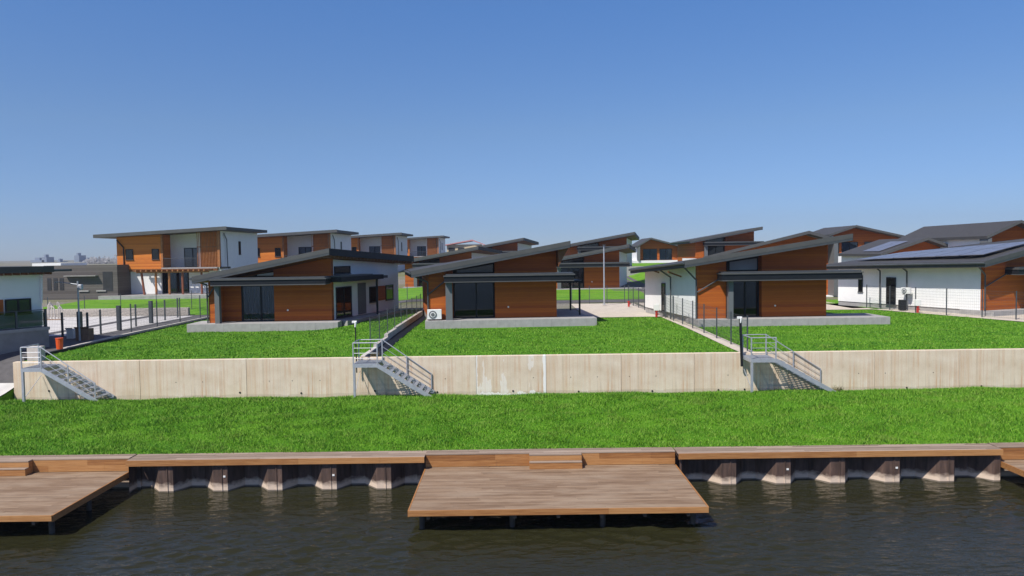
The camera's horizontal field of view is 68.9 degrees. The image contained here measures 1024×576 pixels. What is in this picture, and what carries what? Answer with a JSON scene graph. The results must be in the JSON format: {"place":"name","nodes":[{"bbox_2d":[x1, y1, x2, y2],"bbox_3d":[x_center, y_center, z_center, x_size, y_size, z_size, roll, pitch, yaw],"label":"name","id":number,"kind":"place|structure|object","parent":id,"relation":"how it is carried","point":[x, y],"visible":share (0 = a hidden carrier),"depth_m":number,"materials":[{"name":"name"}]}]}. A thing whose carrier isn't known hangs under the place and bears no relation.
{"place":"outdoors","nodes":[
{"label":"outdoors","id":0,"kind":"place"},
{"bbox_2d":[0,383,13,395],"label":"pavement","id":1,"kind":"structure","parent":0,"point":[5,388],"depth_m":36.38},
{"bbox_2d":[0,266,71,329],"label":"terrace house","id":2,"kind":"structure","parent":0,"point":[21,288],"depth_m":41.48,"materials":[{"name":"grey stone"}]},
{"bbox_2d":[4,298,32,315],"bbox_3d":[-27.330,1.044,41.328,0.100,0.890,1.450,1,3,30],"label":"window","id":3,"kind":"structure","parent":2,"relation":"in","point":[20,305],"depth_m":41.33,"materials":[{"name":"black metal"}]},
{"bbox_2d":[42,302,62,319],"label":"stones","id":4,"kind":"object","parent":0,"point":[49,306],"visible":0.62,"depth_m":60.57,"materials":[{"name":"stone"}]},
{"bbox_2d":[42,316,143,332],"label":"yard paving","id":5,"kind":"structure","parent":0,"point":[54,323],"depth_m":58.28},
{"bbox_2d":[49,316,189,335],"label":"yard paving","id":6,"kind":"structure","parent":0,"point":[104,330],"depth_m":55.04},
{"bbox_2d":[43,298,208,314],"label":"lawn","id":7,"kind":"structure","parent":0,"point":[127,302],"depth_m":71.93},
{"bbox_2d":[45,315,206,349],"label":"road","id":8,"kind":"structure","parent":0,"point":[66,342],"depth_m":49.47,"materials":[{"name":"concrete"}]},
{"bbox_2d":[55,338,62,348],"bbox_3d":[-25.021,3.068,41.286,0.410,0.610,0.400,-1,3,0],"label":"waste bin","id":9,"kind":"object","parent":8,"relation":"on","point":[59,343],"visible":0.98,"depth_m":41.15,"materials":[{"name":"orange plastic"}]},
{"bbox_2d":[43,310,418,360],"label":"grass","id":10,"kind":"structure","parent":0,"point":[195,341],"depth_m":42.37,"materials":[{"name":"plant"}]},
{"bbox_2d":[398,287,422,299],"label":"lawn","id":11,"kind":"structure","parent":0,"point":[418,291],"depth_m":82.71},
{"bbox_2d":[0,477,1023,575],"bbox_3d":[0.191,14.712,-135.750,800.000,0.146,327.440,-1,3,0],"label":"water","id":12,"kind":"structure","parent":0,"point":[958,526],"depth_m":22.49,"materials":[{"name":"black liquid"}]},
{"bbox_2d":[0,454,136,533],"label":"dock platform","id":13,"kind":"structure","parent":12,"relation":"in","point":[53,489],"depth_m":26.10,"materials":[{"name":"wood"}]},
{"bbox_2d":[33,466,141,488],"bbox_3d":[-18.373,7.930,27.750,9.250,3.100,0.100,-1,3,0],"label":"sheet piling","id":14,"kind":"object","parent":12,"relation":"in","point":[124,484],"depth_m":27.67,"materials":[{"name":"metal"}]},
{"bbox_2d":[129,463,416,492],"bbox_3d":[-8.688,7.867,27.470,10.420,3.000,0.666,-1,3,0],"label":"sheet piling","id":15,"kind":"object","parent":12,"relation":"in","point":[228,478],"visible":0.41,"depth_m":27.38,"materials":[{"name":"metal"}]},
{"bbox_2d":[125,450,426,466],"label":"boardwalk","id":16,"kind":"structure","parent":15,"relation":"on","point":[266,458],"depth_m":27.06,"materials":[{"name":"wood"}]},
{"bbox_2d":[417,451,679,484],"bbox_3d":[1.425,7.673,27.750,9.850,3.100,0.100,-1,3,0],"label":"sheet piling","id":17,"kind":"object","parent":12,"relation":"in","point":[421,467],"depth_m":27.65,"materials":[{"name":"metal"}]},
{"bbox_2d":[408,447,708,528],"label":"dock platform","id":18,"kind":"structure","parent":12,"relation":"in","point":[558,482],"depth_m":25.17,"materials":[{"name":"wood"}]},
{"bbox_2d":[680,455,1000,484],"bbox_3d":[11.925,7.599,27.470,11.650,3.000,0.666,-1,3,0],"label":"sheet piling","id":19,"kind":"object","parent":12,"relation":"in","point":[829,470],"visible":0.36,"depth_m":27.39,"materials":[{"name":"metal"}]},
{"bbox_2d":[673,443,1002,458],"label":"boardwalk","id":20,"kind":"structure","parent":19,"relation":"on","point":[828,451],"depth_m":27.06,"materials":[{"name":"wood"}]},
{"bbox_2d":[988,442,1023,476],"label":"dock platform","id":21,"kind":"structure","parent":12,"relation":"in","point":[1012,450],"depth_m":27.38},
{"bbox_2d":[1000,459,1023,476],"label":"sheet piling","id":22,"kind":"object","parent":12,"relation":"in","point":[1005,472],"depth_m":27.67,"materials":[{"name":"metal"}]},
{"bbox_2d":[0,260,1023,455],"bbox_3d":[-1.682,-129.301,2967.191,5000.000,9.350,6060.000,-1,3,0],"label":"ground","id":23,"kind":"structure","parent":0,"point":[8,395],"depth_m":32.60,"materials":[{"name":"plant"}]},
{"bbox_2d":[0,326,49,354],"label":"terrace wall","id":24,"kind":"structure","parent":23,"relation":"on","point":[13,340],"depth_m":41.13,"materials":[{"name":"concrete"}]},
{"bbox_2d":[0,309,46,328],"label":"glass railing","id":25,"kind":"object","parent":24,"relation":"on","point":[16,318],"visible":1,"depth_m":41.39,"materials":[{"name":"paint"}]},
{"bbox_2d":[0,349,59,382],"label":"ramp","id":26,"kind":"structure","parent":23,"relation":"on","point":[7,360],"depth_m":38.92,"materials":[{"name":"concrete"}]},
{"bbox_2d":[27,346,44,360],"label":"concrete block","id":27,"kind":"structure","parent":23,"relation":"on","point":[34,354],"depth_m":36.63,"materials":[{"name":"stone"}]},
{"bbox_2d":[42,255,53,261],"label":"building","id":28,"kind":"structure","parent":23,"relation":"on","point":[46,258],"depth_m":902.87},
{"bbox_2d":[32,263,86,265],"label":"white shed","id":29,"kind":"structure","parent":23,"relation":"on","point":[46,264],"depth_m":129.91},
{"bbox_2d":[43,312,88,336],"bbox_3d":[-27.969,2.385,46.880,2.914,1.702,0.185,-1,3,4],"label":"fence","id":30,"kind":"object","parent":23,"relation":"on","point":[62,325],"visible":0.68,"depth_m":46.89,"materials":[{"name":"paint"}]},
{"bbox_2d":[20,344,114,401],"bbox_3d":[-21.071,4.057,35.470,3.588,2.750,1.420,-1,3,0],"label":"metal stair","id":31,"kind":"object","parent":23,"relation":"on","point":[40,366],"visible":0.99,"depth_m":34.81,"materials":[{"name":"metal"}]},
{"bbox_2d":[55,281,82,340],"bbox_3d":[-26.649,1.425,45.010,1.630,3.674,0.320,-1,3,0],"label":"lamp post","id":32,"kind":"object","parent":23,"relation":"on","point":[79,286],"visible":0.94,"depth_m":44.95,"materials":[{"name":"metal"}]},
{"bbox_2d":[65,328,74,338],"bbox_3d":[-27.326,2.815,46.390,0.470,0.750,0.750,-1,3,0],"label":"box","id":33,"kind":"object","parent":23,"relation":"on","point":[70,333],"visible":0.68,"depth_m":46.17,"materials":[{"name":"white plastic"}]},
{"bbox_2d":[74,253,85,261],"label":"building","id":34,"kind":"structure","parent":23,"relation":"on","point":[78,257],"depth_m":901.73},
{"bbox_2d":[74,327,93,340],"bbox_3d":[-25.997,2.778,45.394,0.850,0.880,0.750,-1,3,0],"label":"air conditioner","id":35,"kind":"object","parent":23,"relation":"on","point":[87,333],"visible":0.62,"depth_m":45.18,"materials":[{"name":"brown plastic"}]},
{"bbox_2d":[83,254,116,263],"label":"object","id":36,"kind":"object","parent":23,"relation":"on","point":[96,260],"visible":0.98,"depth_m":412.51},
{"bbox_2d":[36,264,166,299],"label":"block building","id":37,"kind":"structure","parent":23,"relation":"on","point":[104,280],"depth_m":77.63,"materials":[{"name":"concrete"}]},
{"bbox_2d":[24,318,206,360],"bbox_3d":[-24.348,3.025,51.778,0.170,0.460,28.800,-1,3,0],"label":"edging board","id":38,"kind":"object","parent":23,"relation":"on","point":[69,348],"visible":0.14,"depth_m":43.49,"materials":[{"name":"black metal"}]},
{"bbox_2d":[43,307,189,316],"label":"stone wall","id":39,"kind":"structure","parent":23,"relation":"on","point":[72,312],"depth_m":63.59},
{"bbox_2d":[76,298,178,334],"bbox_3d":[-26.924,2.007,53.393,0.247,1.852,15.598,-1,3,-3],"label":"fence","id":40,"kind":"object","parent":23,"relation":"on","point":[119,319],"visible":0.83,"depth_m":50.87,"materials":[{"name":"paint"}]},
{"bbox_2d":[47,290,208,309],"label":"fence","id":41,"kind":"object","parent":23,"relation":"on","point":[130,300],"visible":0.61,"depth_m":65.34,"materials":[{"name":"paint"}]},
{"bbox_2d":[63,317,206,348],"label":"kerb","id":42,"kind":"structure","parent":23,"relation":"on","point":[134,332],"depth_m":48.80,"materials":[{"name":"stone"}]},
{"bbox_2d":[130,295,208,331],"bbox_3d":[-24.831,1.643,57.620,0.062,2.000,17.069,-1,3,2],"label":"fence","id":43,"kind":"object","parent":23,"relation":"on","point":[156,315],"visible":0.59,"depth_m":53.61,"materials":[{"name":"paint"}]},
{"bbox_2d":[93,226,266,299],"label":"two storey house","id":44,"kind":"structure","parent":23,"relation":"on","point":[183,256],"depth_m":80.33,"materials":[{"name":"brown wood"}]},
{"bbox_2d":[125,249,132,259],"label":"window","id":45,"kind":"structure","parent":44,"relation":"in","point":[128,252],"depth_m":79.84,"materials":[{"name":"black metal"}]},
{"bbox_2d":[151,249,159,259],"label":"window","id":46,"kind":"structure","parent":44,"relation":"in","point":[155,252],"depth_m":79.84,"materials":[{"name":"black metal"}]},
{"bbox_2d":[184,248,198,266],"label":"balcony door","id":47,"kind":"structure","parent":44,"relation":"in","point":[189,253],"depth_m":82.20,"materials":[{"name":"black glass"}]},
{"bbox_2d":[187,248,413,331],"bbox_3d":[-14.807,-0.123,55.615,13.628,5.510,13.411,-1,3,-1],"label":"bungalow","id":48,"kind":"object","parent":23,"relation":"on","point":[328,288],"visible":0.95,"depth_m":50.62,"materials":[{"name":"concrete"}]},
{"bbox_2d":[241,285,274,320],"bbox_3d":[-17.288,1.012,51.061,2.340,2.477,0.185,-1,3,-1],"label":"sliding door","id":49,"kind":"structure","parent":48,"relation":"in","point":[258,305],"depth_m":51.11,"materials":[{"name":"black metal"}]},
{"bbox_2d":[255,271,272,276],"bbox_3d":[-16.851,-0.999,51.071,1.410,0.449,0.070,-1,3,-1],"label":"gable window","id":50,"kind":"structure","parent":48,"relation":"in","point":[269,274],"depth_m":51.05,"materials":[{"name":"black metal"}]},
{"bbox_2d":[334,266,351,274],"bbox_3d":[-11.893,-1.248,52.456,0.100,0.590,2.450,0,3,15],"label":"louvre window","id":51,"kind":"structure","parent":48,"relation":"in","point":[338,270],"depth_m":52.40,"materials":[{"name":"black metal"}]},
{"bbox_2d":[335,286,352,318],"bbox_3d":[-11.832,1.009,52.680,0.100,2.200,2.400,0,3,15],"label":"terrace door","id":52,"kind":"structure","parent":48,"relation":"in","point":[343,294],"depth_m":52.62,"materials":[{"name":"black metal"}]},
{"bbox_2d":[369,286,378,302],"bbox_3d":[-10.611,0.506,57.303,0.100,1.250,1.500,0,3,15],"label":"window","id":53,"kind":"structure","parent":48,"relation":"in","point":[372,290],"depth_m":57.13,"materials":[{"name":"black metal"}]},
{"bbox_2d":[385,284,393,300],"bbox_3d":[-9.853,0.365,60.176,0.100,1.250,1.550,0,3,15],"label":"window","id":54,"kind":"structure","parent":48,"relation":"in","point":[389,291],"depth_m":60.17,"materials":[{"name":"black metal"}]},
{"bbox_2d":[257,229,358,262],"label":"two storey house","id":55,"kind":"structure","parent":23,"relation":"on","point":[273,246],"depth_m":98.04,"materials":[{"name":"brown wood"}]},
{"bbox_2d":[298,247,311,253],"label":"balcony door","id":56,"kind":"structure","parent":55,"relation":"in","point":[302,250],"depth_m":100.15,"materials":[{"name":"black metal"}]},
{"bbox_2d":[351,232,412,271],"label":"two storey house","id":57,"kind":"structure","parent":23,"relation":"on","point":[391,243],"depth_m":125.27,"materials":[{"name":"white metal"}]},
{"bbox_2d":[369,246,379,252],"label":"balcony door","id":58,"kind":"structure","parent":57,"relation":"in","point":[376,249],"depth_m":126.11,"materials":[{"name":"black metal"}]},
{"bbox_2d":[361,309,423,356],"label":"kerb wall","id":59,"kind":"structure","parent":23,"relation":"on","point":[391,333],"depth_m":46.77,"materials":[{"name":"stone"}]},
{"bbox_2d":[369,294,420,349],"bbox_3d":[-7.327,1.843,49.331,0.045,1.796,21.645,-1,3,0],"label":"fence","id":60,"kind":"object","parent":59,"relation":"on","point":[406,309],"visible":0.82,"depth_m":46.52,"materials":[{"name":"paint"}]},
{"bbox_2d":[352,339,434,396],"bbox_3d":[-5.579,3.838,35.469,3.670,2.713,1.420,-1,3,0],"label":"metal stair","id":61,"kind":"object","parent":23,"relation":"on","point":[359,363],"visible":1,"depth_m":35.07,"materials":[{"name":"metal"}]},
{"bbox_2d":[366,315,425,356],"bbox_3d":[-6.880,2.707,50.372,0.630,0.100,27.600,-1,3,0],"label":"drain channel","id":62,"kind":"object","parent":23,"relation":"on","point":[393,340],"visible":0.76,"depth_m":45.08,"materials":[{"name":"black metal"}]},
{"bbox_2d":[407,235,449,257],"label":"two storey house","id":63,"kind":"structure","parent":23,"relation":"on","point":[423,246],"depth_m":159.03,"materials":[{"name":"white metal"}]},
{"bbox_2d":[417,246,425,255],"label":"balcony door","id":64,"kind":"structure","parent":63,"relation":"in","point":[419,248],"depth_m":160.08,"materials":[{"name":"black metal"}]},
{"bbox_2d":[398,246,501,287],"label":"bungalow","id":65,"kind":"object","parent":23,"relation":"on","point":[460,254],"visible":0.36,"depth_m":97.85,"materials":[{"name":"concrete"}]},
{"bbox_2d":[445,240,484,251],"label":"house","id":66,"kind":"structure","parent":23,"relation":"on","point":[452,247],"depth_m":174.72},
{"bbox_2d":[403,241,596,328],"bbox_3d":[-1.676,-0.385,55.984,13.864,5.940,13.319,-1,3,-4],"label":"bungalow","id":67,"kind":"object","parent":23,"relation":"on","point":[512,289],"visible":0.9,"depth_m":51.01,"materials":[{"name":"concrete"}]},
{"bbox_2d":[427,309,441,320],"bbox_3d":[-5.172,1.796,49.835,0.945,0.735,0.409,-1,3,-4],"label":"air conditioner","id":68,"kind":"object","parent":67,"relation":"on","point":[434,313],"visible":1,"depth_m":49.67,"materials":[{"name":"white metal"}]},
{"bbox_2d":[453,282,494,317],"bbox_3d":[-2.616,0.805,51.426,2.830,2.497,0.100,-1,3,-4],"label":"sliding door","id":69,"kind":"structure","parent":67,"relation":"in","point":[465,295],"depth_m":51.43,"materials":[{"name":"black metal"}]},
{"bbox_2d":[455,262,493,273],"bbox_3d":[-2.597,-1.384,51.465,2.700,0.731,0.070,-1,3,-4],"label":"gable window","id":70,"kind":"structure","parent":67,"relation":"in","point":[484,268],"depth_m":51.46,"materials":[{"name":"black metal"}]},
{"bbox_2d":[465,238,538,252],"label":"bungalow","id":71,"kind":"object","parent":23,"relation":"on","point":[514,245],"visible":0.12,"depth_m":123.12,"materials":[{"name":"concrete"}]},
{"bbox_2d":[13,348,1023,399],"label":"retaining wall","id":72,"kind":"structure","parent":23,"relation":"on","point":[320,377],"depth_m":36.23,"materials":[{"name":"concrete"}]},
{"bbox_2d":[557,285,624,303],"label":"fence","id":73,"kind":"object","parent":23,"relation":"on","point":[589,288],"visible":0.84,"depth_m":71.00,"materials":[{"name":"paint"}]},
{"bbox_2d":[556,244,640,289],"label":"bungalow","id":74,"kind":"object","parent":23,"relation":"on","point":[586,268],"visible":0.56,"depth_m":89.31,"materials":[{"name":"concrete"}]},
{"bbox_2d":[561,267,583,287],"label":"sliding door","id":75,"kind":"structure","parent":74,"relation":"in","point":[578,271],"depth_m":89.84,"materials":[{"name":"black metal"}]},
{"bbox_2d":[561,258,583,262],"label":"gable window","id":76,"kind":"structure","parent":74,"relation":"in","point":[578,259],"depth_m":89.88,"materials":[{"name":"black metal"}]},
{"bbox_2d":[564,232,642,275],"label":"bungalow","id":77,"kind":"object","parent":23,"relation":"on","point":[599,243],"visible":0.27,"depth_m":112.63,"materials":[{"name":"concrete"}]},
{"bbox_2d":[632,238,677,262],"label":"gabled house","id":78,"kind":"structure","parent":23,"relation":"on","point":[651,250],"depth_m":144.82,"materials":[{"name":"grey metal"}]},
{"bbox_2d":[643,249,656,259],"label":"window","id":79,"kind":"structure","parent":78,"relation":"in","point":[648,254],"depth_m":144.86,"materials":[{"name":"black metal"}]},
{"bbox_2d":[659,249,671,259],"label":"window","id":80,"kind":"structure","parent":78,"relation":"in","point":[665,254],"depth_m":144.86,"materials":[{"name":"black glass"}]},
{"bbox_2d":[628,285,747,350],"bbox_3d":[11.345,1.465,53.880,0.061,1.978,33.767,-1,3,-1],"label":"fence","id":81,"kind":"object","parent":23,"relation":"on","point":[703,314],"visible":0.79,"depth_m":45.96,"materials":[{"name":"paint"}]},
{"bbox_2d":[670,227,763,260],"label":"bungalow","id":82,"kind":"object","parent":23,"relation":"on","point":[698,247],"visible":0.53,"depth_m":109.10,"materials":[{"name":"concrete"}]},
{"bbox_2d":[708,246,723,254],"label":"sliding door","id":83,"kind":"structure","parent":82,"relation":"in","point":[712,250],"depth_m":109.70,"materials":[{"name":"black metal"}]},
{"bbox_2d":[628,234,889,326],"bbox_3d":[17.049,-0.655,54.470,14.865,6.170,12.819,-1,3,-1],"label":"bungalow","id":84,"kind":"object","parent":23,"relation":"on","point":[782,285],"visible":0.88,"depth_m":49.67,"materials":[{"name":"concrete"}]},
{"bbox_2d":[661,283,665,311],"bbox_3d":[11.272,0.706,55.697,0.100,2.150,0.900,-1,3,-7],"label":"side door","id":85,"kind":"structure","parent":84,"relation":"in","point":[663,290],"depth_m":55.70,"materials":[{"name":"black metal"}]},
{"bbox_2d":[726,281,758,316],"bbox_3d":[15.495,0.695,50.203,2.210,2.457,0.100,-1,3,-1],"label":"sliding door","id":86,"kind":"structure","parent":84,"relation":"in","point":[745,293],"depth_m":50.20,"materials":[{"name":"black metal"}]},
{"bbox_2d":[727,256,757,270],"bbox_3d":[15.514,-1.634,50.233,2.080,0.973,0.070,-1,3,-2],"label":"gable window","id":87,"kind":"structure","parent":84,"relation":"in","point":[746,264],"depth_m":50.21,"materials":[{"name":"black metal"}]},
{"bbox_2d":[682,231,837,296],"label":"gabled house","id":88,"kind":"structure","parent":23,"relation":"on","point":[832,285],"depth_m":74.78,"materials":[{"name":"grey metal"}]},
{"bbox_2d":[742,334,835,392],"bbox_3d":[13.112,3.601,35.469,3.979,2.726,1.420,-1,3,0],"label":"metal stair","id":89,"kind":"object","parent":23,"relation":"on","point":[751,359],"visible":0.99,"depth_m":34.81,"materials":[{"name":"metal"}]},
{"bbox_2d":[737,316,742,366],"bbox_3d":[10.967,2.575,35.897,0.279,2.412,0.150,-1,3,0],"label":"marker post","id":90,"kind":"object","parent":89,"relation":"attached to","point":[740,335],"visible":1,"depth_m":35.87,"materials":[{"name":"black metal"}]},
{"bbox_2d":[813,225,904,262],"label":"gabled house","id":91,"kind":"structure","parent":23,"relation":"on","point":[862,235],"depth_m":111.80,"materials":[{"name":"grey metal"}]},
{"bbox_2d":[842,242,857,251],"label":"window","id":92,"kind":"structure","parent":91,"relation":"in","point":[846,246],"depth_m":111.83,"materials":[{"name":"black metal"}]},
{"bbox_2d":[838,237,947,261],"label":"gabled house","id":93,"kind":"structure","parent":23,"relation":"on","point":[879,247],"depth_m":88.79,"materials":[{"name":"grey metal"}]},
{"bbox_2d":[826,238,1023,315],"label":"bungalow","id":94,"kind":"object","parent":23,"relation":"on","point":[993,270],"visible":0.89,"depth_m":56.86,"materials":[{"name":"concrete"}]},
{"bbox_2d":[858,275,862,292],"bbox_3d":[29.554,-0.352,63.356,0.100,1.450,0.550,-2,3,-23],"label":"slit window","id":95,"kind":"structure","parent":94,"relation":"in","point":[860,281],"depth_m":63.35,"materials":[{"name":"black metal"}]},
{"bbox_2d":[885,277,895,304],"bbox_3d":[30.738,0.259,60.594,0.100,2.250,1.000,-2,3,-23],"label":"side door","id":96,"kind":"structure","parent":94,"relation":"in","point":[890,281],"depth_m":60.55,"materials":[{"name":"black metal"}]},
{"bbox_2d":[901,287,911,294],"bbox_3d":[31.001,0.235,58.745,0.324,0.560,0.720,-2,3,-30],"label":"air conditioner","id":97,"kind":"object","parent":94,"relation":"attached to","point":[908,291],"visible":0.92,"depth_m":58.59,"materials":[{"name":"white plastic"}]},
{"bbox_2d":[866,285,1023,319],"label":"fence","id":98,"kind":"object","parent":23,"relation":"on","point":[888,306],"visible":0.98,"depth_m":54.27,"materials":[{"name":"paint"}]},
{"bbox_2d":[899,220,1023,247],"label":"gabled house","id":99,"kind":"structure","parent":23,"relation":"on","point":[963,234],"depth_m":82.91,"materials":[{"name":"grey metal"}]},
{"bbox_2d":[0,0,1023,260],"label":"sky","id":100,"kind":"structure","parent":0,"point":[545,122],"materials":[{"name":"blue"}]},
{"bbox_2d":[399,299,642,302],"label":"road","id":101,"kind":"structure","parent":0,"point":[573,301],"depth_m":73.56,"materials":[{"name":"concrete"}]},
{"bbox_2d":[379,316,736,356],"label":"grass","id":102,"kind":"structure","parent":0,"point":[662,324],"depth_m":42.58,"materials":[{"name":"plant"}]},
{"bbox_2d":[556,289,643,299],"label":"lawn","id":103,"kind":"structure","parent":0,"point":[564,294],"depth_m":80.15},
{"bbox_2d":[572,303,661,316],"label":"path","id":104,"kind":"structure","parent":0,"point":[612,310],"depth_m":62.85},
{"bbox_2d":[602,245,605,304],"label":"lamp post","id":105,"kind":"object","parent":104,"relation":"on","point":[603,276],"visible":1,"depth_m":68.73,"materials":[{"name":"metal"}]},
{"bbox_2d":[611,276,644,290],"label":"road","id":106,"kind":"structure","parent":0,"point":[640,284],"depth_m":96.37,"materials":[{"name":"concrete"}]},
{"bbox_2d":[627,272,644,283],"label":"lawn","id":107,"kind":"structure","parent":0,"point":[639,277],"depth_m":107.46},
{"bbox_2d":[632,263,662,265],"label":"lawn","id":108,"kind":"structure","parent":0,"point":[641,264],"depth_m":136.43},
{"bbox_2d":[663,317,753,351],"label":"path","id":109,"kind":"structure","parent":0,"point":[736,347],"depth_m":43.08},
{"bbox_2d":[826,302,870,309],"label":"path","id":110,"kind":"structure","parent":0,"point":[834,307],"depth_m":62.76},
{"bbox_2d":[826,299,871,307],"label":"lawn","id":111,"kind":"structure","parent":0,"point":[835,301],"depth_m":67.75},
{"bbox_2d":[688,309,1023,351],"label":"grass","id":112,"kind":"structure","parent":0,"point":[910,321],"depth_m":43.33,"materials":[{"name":"plant"}]},
{"bbox_2d":[877,309,1023,321],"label":"path","id":113,"kind":"structure","parent":0,"point":[1019,318],"depth_m":53.29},
{"bbox_2d":[898,300,905,309],"bbox_3d":[30.645,1.326,58.640,0.450,0.800,0.400,-1,3,0],"label":"dark bin","id":114,"kind":"object","parent":113,"relation":"on","point":[902,303],"visible":0.93,"depth_m":58.45,"materials":[{"name":"black metal"}]},
{"bbox_2d":[914,299,920,312],"bbox_3d":[30.720,1.361,56.539,0.400,1.000,0.240,-1,3,0],"label":"hydrant","id":115,"kind":"object","parent":113,"relation":"on","point":[917,303],"visible":1,"depth_m":56.43,"materials":[{"name":"red paint"}]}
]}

